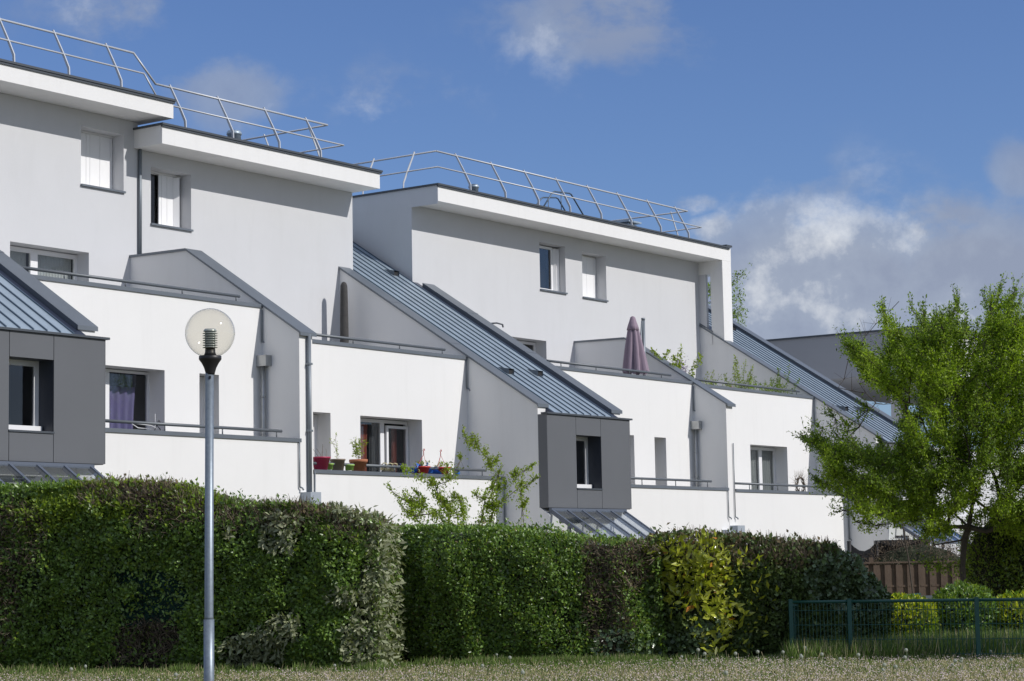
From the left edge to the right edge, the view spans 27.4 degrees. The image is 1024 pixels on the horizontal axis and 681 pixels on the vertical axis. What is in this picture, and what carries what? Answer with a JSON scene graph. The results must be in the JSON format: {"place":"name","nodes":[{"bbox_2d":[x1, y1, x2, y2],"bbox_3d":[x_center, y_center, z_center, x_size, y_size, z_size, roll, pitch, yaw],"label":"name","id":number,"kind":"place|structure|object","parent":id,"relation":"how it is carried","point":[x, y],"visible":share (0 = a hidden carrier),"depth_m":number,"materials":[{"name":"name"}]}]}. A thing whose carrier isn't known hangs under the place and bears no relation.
{"place":"outdoors","nodes":[
{"label":"outdoors","id":0,"kind":"place"},
{"bbox_2d":[0,0,1023,451],"label":"sky","id":1,"kind":"structure","parent":0,"point":[853,153],"materials":[{"name":"blue"}]},
{"bbox_2d":[0,639,1023,680],"bbox_3d":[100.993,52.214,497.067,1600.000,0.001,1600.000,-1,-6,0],"label":"ground","id":2,"kind":"structure","parent":0,"point":[660,672],"depth_m":26.23,"materials":[{"name":"green plant"}]},
{"bbox_2d":[0,18,316,501],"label":"apartment building","id":3,"kind":"structure","parent":2,"relation":"on","point":[99,357],"depth_m":40.24,"materials":[{"name":"white paint"}]},
{"bbox_2d":[10,246,76,279],"bbox_3d":[-9.523,-0.697,41.983,0.191,2.230,2.076,-5,-7,36],"label":"window","id":4,"kind":"structure","parent":3,"relation":"in","point":[42,259],"depth_m":42.32,"materials":[{"name":"white plastic"}]},
{"bbox_2d":[80,130,125,193],"bbox_3d":[-8.568,-3.695,43.286,0.490,1.240,1.211,-5,-7,36],"label":"window","id":5,"kind":"structure","parent":3,"relation":"in","point":[96,149],"depth_m":43.45,"materials":[{"name":"white fabric"}]},
{"bbox_2d":[105,369,148,429],"bbox_3d":[-7.435,1.629,38.392,0.220,2.210,2.015,-5,-7,36],"label":"balcony door","id":6,"kind":"structure","parent":3,"relation":"in","point":[120,385],"depth_m":38.85,"materials":[{"name":"white plastic"}]},
{"bbox_2d":[132,420,160,429],"bbox_3d":[-6.499,1.447,37.350,0.018,0.304,0.708,-5,-7,36],"label":"coat hanger","id":7,"kind":"object","parent":3,"relation":"on","point":[148,425],"visible":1,"depth_m":37.41,"materials":[{"name":"white plastic"}]},
{"bbox_2d":[199,377,203,432],"bbox_3d":[-6.086,1.785,40.108,0.055,2.210,0.528,-5,-7,36],"label":"balcony door","id":8,"kind":"structure","parent":3,"relation":"in","point":[201,379],"depth_m":40.33,"materials":[{"name":"white plastic"}]},
{"bbox_2d":[0,472,403,668],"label":"hedge","id":9,"kind":"object","parent":2,"relation":"on","point":[62,544],"visible":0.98,"depth_m":29.34,"materials":[{"name":"green plant"}]},
{"bbox_2d":[112,548,204,625],"bbox_3d":[-4.959,3.457,29.460,1.453,1.080,0.240,-3,-6,16],"label":"shade net","id":10,"kind":"object","parent":9,"relation":"attached to","point":[145,613],"visible":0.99,"depth_m":29.47,"materials":[{"name":"green fabric"}]},
{"bbox_2d":[185,308,234,680],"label":"street lamp","id":11,"kind":"object","parent":2,"relation":"on","point":[210,359],"visible":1,"depth_m":18.94,"materials":[{"name":"metal"}]},
{"bbox_2d":[215,500,408,668],"bbox_3d":[-2.752,3.408,29.215,2.502,2.359,1.709,-2,-6,11],"label":"silverberry shrub","id":12,"kind":"object","parent":2,"relation":"on","point":[255,646],"visible":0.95,"depth_m":28.68,"materials":[{"name":"green plant"}]},
{"bbox_2d":[0,652,788,672],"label":"grass tufts","id":13,"kind":"object","parent":2,"relation":"on","point":[480,658],"visible":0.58,"depth_m":28.79,"materials":[{"name":"green plant"}]},
{"bbox_2d":[133,83,667,544],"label":"apartment building","id":14,"kind":"structure","parent":2,"relation":"on","point":[409,372],"depth_m":46.08,"materials":[{"name":"white paint"}]},
{"bbox_2d":[150,171,193,231],"bbox_3d":[-7.397,-2.983,44.811,0.470,1.243,1.226,-5,-7,36],"label":"window","id":15,"kind":"structure","parent":14,"relation":"in","point":[168,185],"depth_m":45.07,"materials":[{"name":"white fabric"}]},
{"bbox_2d":[313,414,316,468],"bbox_3d":[-4.143,2.599,42.636,0.055,2.213,0.537,-5,-7,36],"label":"balcony door","id":16,"kind":"structure","parent":14,"relation":"in","point":[314,416],"depth_m":42.85,"materials":[{"name":"white plastic"}]},
{"bbox_2d":[313,444,330,469],"bbox_3d":[-3.744,2.273,41.109,0.398,0.515,0.398,-5,-7,36],"label":"flower pot","id":17,"kind":"object","parent":14,"relation":"on","point":[322,463],"visible":0.91,"depth_m":40.96,"materials":[{"name":"plastic"}]},
{"bbox_2d":[328,463,333,469],"bbox_3d":[-3.570,2.476,41.274,0.148,0.120,0.148,-5,-7,36],"label":"flower pot","id":18,"kind":"object","parent":14,"relation":"on","point":[330,466],"visible":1,"depth_m":41.23,"materials":[{"name":"plastic"}]},
{"bbox_2d":[329,432,345,469],"bbox_3d":[-3.448,2.189,41.533,0.318,0.759,0.318,-5,-7,36],"label":"flower pot","id":19,"kind":"object","parent":14,"relation":"on","point":[339,464],"visible":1,"depth_m":41.40,"materials":[{"name":"beige ceramic"}]},
{"bbox_2d":[340,282,348,342],"bbox_3d":[-3.843,0.086,48.190,0.205,2.890,0.210,-5,-7,36],"label":"covered parasol","id":20,"kind":"object","parent":14,"relation":"on","point":[344,329],"visible":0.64,"depth_m":48.20,"materials":[{"name":"fabric"}]},
{"bbox_2d":[345,464,354,470],"bbox_3d":[-3.230,2.521,41.741,0.208,0.115,0.208,-5,-7,36],"label":"flower pot","id":21,"kind":"object","parent":14,"relation":"on","point":[348,467],"visible":1,"depth_m":41.67,"materials":[{"name":"plastic"}]},
{"bbox_2d":[349,437,368,470],"bbox_3d":[-3.085,2.251,42.051,0.421,0.732,0.378,-5,-7,36],"label":"flower pot","id":22,"kind":"object","parent":14,"relation":"on","point":[360,464],"visible":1,"depth_m":41.98,"materials":[{"name":"ceramic"}]},
{"bbox_2d":[360,418,408,472],"bbox_3d":[-2.932,2.779,44.510,0.302,2.205,2.057,-5,-7,36],"label":"balcony door","id":23,"kind":"structure","parent":14,"relation":"in","point":[373,456],"depth_m":44.66,"materials":[{"name":"white plastic"}]},
{"bbox_2d":[380,462,396,471],"bbox_3d":[-2.495,2.604,42.835,0.178,0.227,0.482,-5,-7,36],"label":"flower pot","id":24,"kind":"object","parent":14,"relation":"on","point":[388,469],"visible":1,"depth_m":42.81,"materials":[{"name":"beige ceramic"}]},
{"bbox_2d":[414,449,432,473],"bbox_3d":[-1.870,2.506,43.696,0.366,0.528,0.374,-5,-7,36],"label":"hanging pot","id":25,"kind":"object","parent":14,"relation":"on","point":[424,469],"visible":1,"depth_m":43.58,"materials":[{"name":"red plastic"}]},
{"bbox_2d":[407,462,441,473],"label":"flower pots","id":26,"kind":"object","parent":14,"relation":"on","point":[435,471],"visible":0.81,"depth_m":43.84,"materials":[{"name":"blue plastic"}]},
{"bbox_2d":[433,450,450,473],"bbox_3d":[-1.464,2.555,44.236,0.370,0.528,0.358,-5,-7,36],"label":"hanging pot","id":27,"kind":"object","parent":14,"relation":"hanging from","point":[440,466],"visible":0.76,"depth_m":44.19,"materials":[{"name":"green plastic"}]},
{"bbox_2d":[383,425,538,532],"bbox_3d":[-0.873,3.418,37.253,2.792,3.891,1.346,-1,-6,0],"label":"sapling","id":28,"kind":"object","parent":2,"relation":"on","point":[493,505],"visible":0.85,"depth_m":37.14,"materials":[{"name":"green plant"}]},
{"bbox_2d":[0,654,1023,680],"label":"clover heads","id":29,"kind":"object","parent":2,"relation":"on","point":[669,673],"visible":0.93,"depth_m":25.75,"materials":[{"name":"white plant"}]},
{"bbox_2d":[2,648,1022,680],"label":"seed stalks","id":30,"kind":"object","parent":2,"relation":"on","point":[929,662],"visible":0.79,"depth_m":26.32,"materials":[{"name":"beige plant"}]},
{"bbox_2d":[386,514,667,661],"bbox_3d":[-0.240,3.604,30.743,5.566,2.186,3.091,-4,-7,25],"label":"hedge","id":31,"kind":"object","parent":2,"relation":"on","point":[506,590],"visible":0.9,"depth_m":29.51,"materials":[{"name":"green plant"}]},
{"bbox_2d":[69,644,1012,680],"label":"dandelion clocks","id":32,"kind":"object","parent":2,"relation":"on","point":[522,672],"visible":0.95,"depth_m":26.60,"materials":[{"name":"white plant"}]},
{"bbox_2d":[352,150,970,550],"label":"apartment building","id":33,"kind":"structure","parent":2,"relation":"on","point":[569,292],"depth_m":55.90,"materials":[{"name":"white paint"}]},
{"bbox_2d":[517,340,535,351],"bbox_3d":[0.024,1.087,54.925,0.060,2.215,2.050,-5,-7,36],"label":"window","id":34,"kind":"structure","parent":33,"relation":"in","point":[533,344],"depth_m":55.70,"materials":[{"name":"white plastic"}]},
{"bbox_2d":[539,245,567,293],"bbox_3d":[0.931,-1.916,56.283,0.490,1.300,1.235,-5,-7,36],"label":"window","id":35,"kind":"structure","parent":33,"relation":"in","point":[549,257],"depth_m":56.60,"materials":[{"name":"glass"}]},
{"bbox_2d":[582,255,608,301],"bbox_3d":[2.108,-1.735,57.896,0.490,1.285,1.219,-5,-7,36],"label":"window","id":36,"kind":"structure","parent":33,"relation":"in","point":[588,262],"depth_m":58.14,"materials":[{"name":"white fabric"}]},
{"bbox_2d":[622,316,648,375],"bbox_3d":[3.290,0.719,54.158,0.707,2.665,1.071,-5,-7,36],"label":"cantilever parasol","id":37,"kind":"object","parent":33,"relation":"on","point":[634,358],"visible":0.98,"depth_m":53.90,"materials":[{"name":"fabric"}]},
{"bbox_2d":[649,344,702,376],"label":"plant","id":38,"kind":"object","parent":33,"relation":"on","point":[678,365],"visible":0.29,"depth_m":55.72,"materials":[{"name":"green plant"}]},
{"bbox_2d":[701,371,735,386],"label":"terrace plant","id":39,"kind":"object","parent":33,"relation":"on","point":[711,377],"visible":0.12,"depth_m":56.24,"materials":[{"name":"green plant"}]},
{"bbox_2d":[721,354,753,388],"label":"terrace plant","id":40,"kind":"object","parent":33,"relation":"on","point":[738,375],"visible":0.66,"depth_m":58.01,"materials":[{"name":"green plant"}]},
{"bbox_2d":[736,378,773,391],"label":"terrace plant","id":41,"kind":"object","parent":33,"relation":"on","point":[770,384],"visible":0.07,"depth_m":58.14,"materials":[{"name":"green plant"}]},
{"bbox_2d":[750,447,775,489],"bbox_3d":[6.668,4.038,57.635,0.169,2.231,2.072,-5,-7,36],"label":"balcony door","id":42,"kind":"structure","parent":33,"relation":"in","point":[766,468],"depth_m":58.12,"materials":[{"name":"glass"}]},
{"bbox_2d":[743,382,789,392],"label":"terrace plant","id":43,"kind":"object","parent":33,"relation":"on","point":[781,385],"visible":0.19,"depth_m":58.61,"materials":[{"name":"green plant"}]},
{"bbox_2d":[752,360,799,393],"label":"terrace plant","id":44,"kind":"object","parent":33,"relation":"on","point":[776,383],"visible":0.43,"depth_m":59.83,"materials":[{"name":"green plant"}]},
{"bbox_2d":[792,469,811,490],"bbox_3d":[7.894,3.852,57.378,0.342,0.748,1.065,-5,-7,36],"label":"twig wreath","id":45,"kind":"object","parent":33,"relation":"on","point":[801,478],"visible":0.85,"depth_m":57.34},
{"bbox_2d":[643,526,778,656],"bbox_3d":[2.493,3.580,30.028,1.628,1.842,2.468,2,-7,-28],"label":"cherry laurel","id":46,"kind":"object","parent":2,"relation":"on","point":[702,559],"visible":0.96,"depth_m":29.36,"materials":[{"name":"green plant"}]},
{"bbox_2d":[708,262,751,324],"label":"birch tree","id":47,"kind":"object","parent":2,"relation":"on","point":[733,305],"visible":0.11,"depth_m":75.78,"materials":[{"name":"green plant"}]},
{"bbox_2d":[590,548,894,658],"bbox_3d":[3.304,3.784,30.164,4.473,1.568,2.179,-1,-6,0],"label":"ivy","id":48,"kind":"object","parent":2,"relation":"on","point":[707,626],"visible":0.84,"depth_m":29.64,"materials":[{"name":"green plant"}]},
{"bbox_2d":[644,522,895,658],"bbox_3d":[3.657,3.586,30.233,3.808,1.990,1.846,1,-6,-15],"label":"hedge","id":49,"kind":"object","parent":2,"relation":"on","point":[785,563],"visible":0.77,"depth_m":29.57,"materials":[{"name":"green plant"}]},
{"bbox_2d":[847,540,919,564],"bbox_3d":[8.902,5.664,50.165,1.750,1.780,0.100,-1,-6,0],"label":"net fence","id":50,"kind":"object","parent":2,"relation":"on","point":[852,548],"visible":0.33,"depth_m":50.23,"materials":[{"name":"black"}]},
{"bbox_2d":[767,326,1023,556],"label":"apartment building","id":51,"kind":"structure","parent":2,"relation":"on","point":[820,354],"depth_m":71.55,"materials":[{"name":"grey paint"}]},
{"bbox_2d":[787,271,1023,583],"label":"young tree","id":52,"kind":"object","parent":2,"relation":"on","point":[931,360],"visible":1,"depth_m":41.00,"materials":[{"name":"green plant"}]},
{"bbox_2d":[788,597,1023,657],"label":"fence","id":53,"kind":"object","parent":2,"relation":"on","point":[975,600],"visible":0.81,"depth_m":28.65,"materials":[{"name":"green metal"}]},
{"bbox_2d":[863,557,959,613],"bbox_3d":[8.969,5.605,47.722,2.586,1.380,0.170,-1,-6,0],"label":"board fence","id":54,"kind":"object","parent":2,"relation":"on","point":[895,578],"visible":0.44,"depth_m":47.70,"materials":[{"name":"brown wood"}]},
{"bbox_2d":[887,592,940,637],"bbox_3d":[5.892,4.247,31.711,1.170,0.928,1.143,-1,-6,0],"label":"golden bush","id":55,"kind":"object","parent":2,"relation":"on","point":[908,616],"visible":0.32,"depth_m":31.36,"materials":[{"name":"green plant"}]},
{"bbox_2d":[859,534,969,584],"bbox_3d":[9.716,5.593,50.198,3.454,2.048,1.451,-1,-6,0],"label":"dry bush","id":56,"kind":"object","parent":2,"relation":"on","point":[896,554],"visible":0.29,"depth_m":49.97,"materials":[{"name":"brown plant"}]},
{"bbox_2d":[926,577,1001,636],"bbox_3d":[6.952,4.218,32.435,1.219,1.130,1.113,-1,-6,0],"label":"green bush","id":57,"kind":"object","parent":2,"relation":"on","point":[959,589],"visible":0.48,"depth_m":32.13,"materials":[{"name":"green plant"}]},
{"bbox_2d":[955,505,1021,601],"bbox_3d":[10.208,4.623,43.322,2.097,2.502,1.724,-3,-6,17],"label":"tall bush","id":58,"kind":"object","parent":2,"relation":"on","point":[984,554],"visible":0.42,"depth_m":42.87,"materials":[{"name":"green plant"}]},
{"bbox_2d":[987,589,1023,632],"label":"golden bush","id":59,"kind":"object","parent":2,"relation":"on","point":[1012,604],"visible":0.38,"depth_m":32.11,"materials":[{"name":"green plant"}]},
{"bbox_2d":[996,497,1023,595],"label":"tall bush","id":60,"kind":"object","parent":2,"relation":"on","point":[1020,559],"visible":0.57,"depth_m":42.51,"materials":[{"name":"green plant"}]},
{"bbox_2d":[821,301,912,593],"bbox_3d":[7.731,2.560,45.937,1.969,7.108,1.253,-1,-6,0],"label":"tree","id":61,"kind":"object","parent":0,"point":[859,431],"visible":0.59,"depth_m":46.05,"materials":[{"name":"green plant"}]},
{"bbox_2d":[777,624,1023,659],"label":"long grass","id":62,"kind":"structure","parent":0,"point":[826,648],"depth_m":28.64,"materials":[{"name":"green plant"}]},
{"bbox_2d":[874,539,929,545],"bbox_3d":[9.787,5.896,52.602,1.250,1.800,0.900,-1,-6,0],"label":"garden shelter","id":63,"kind":"object","parent":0,"point":[890,541],"visible":0.05,"depth_m":52.24,"materials":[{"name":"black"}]}
]}

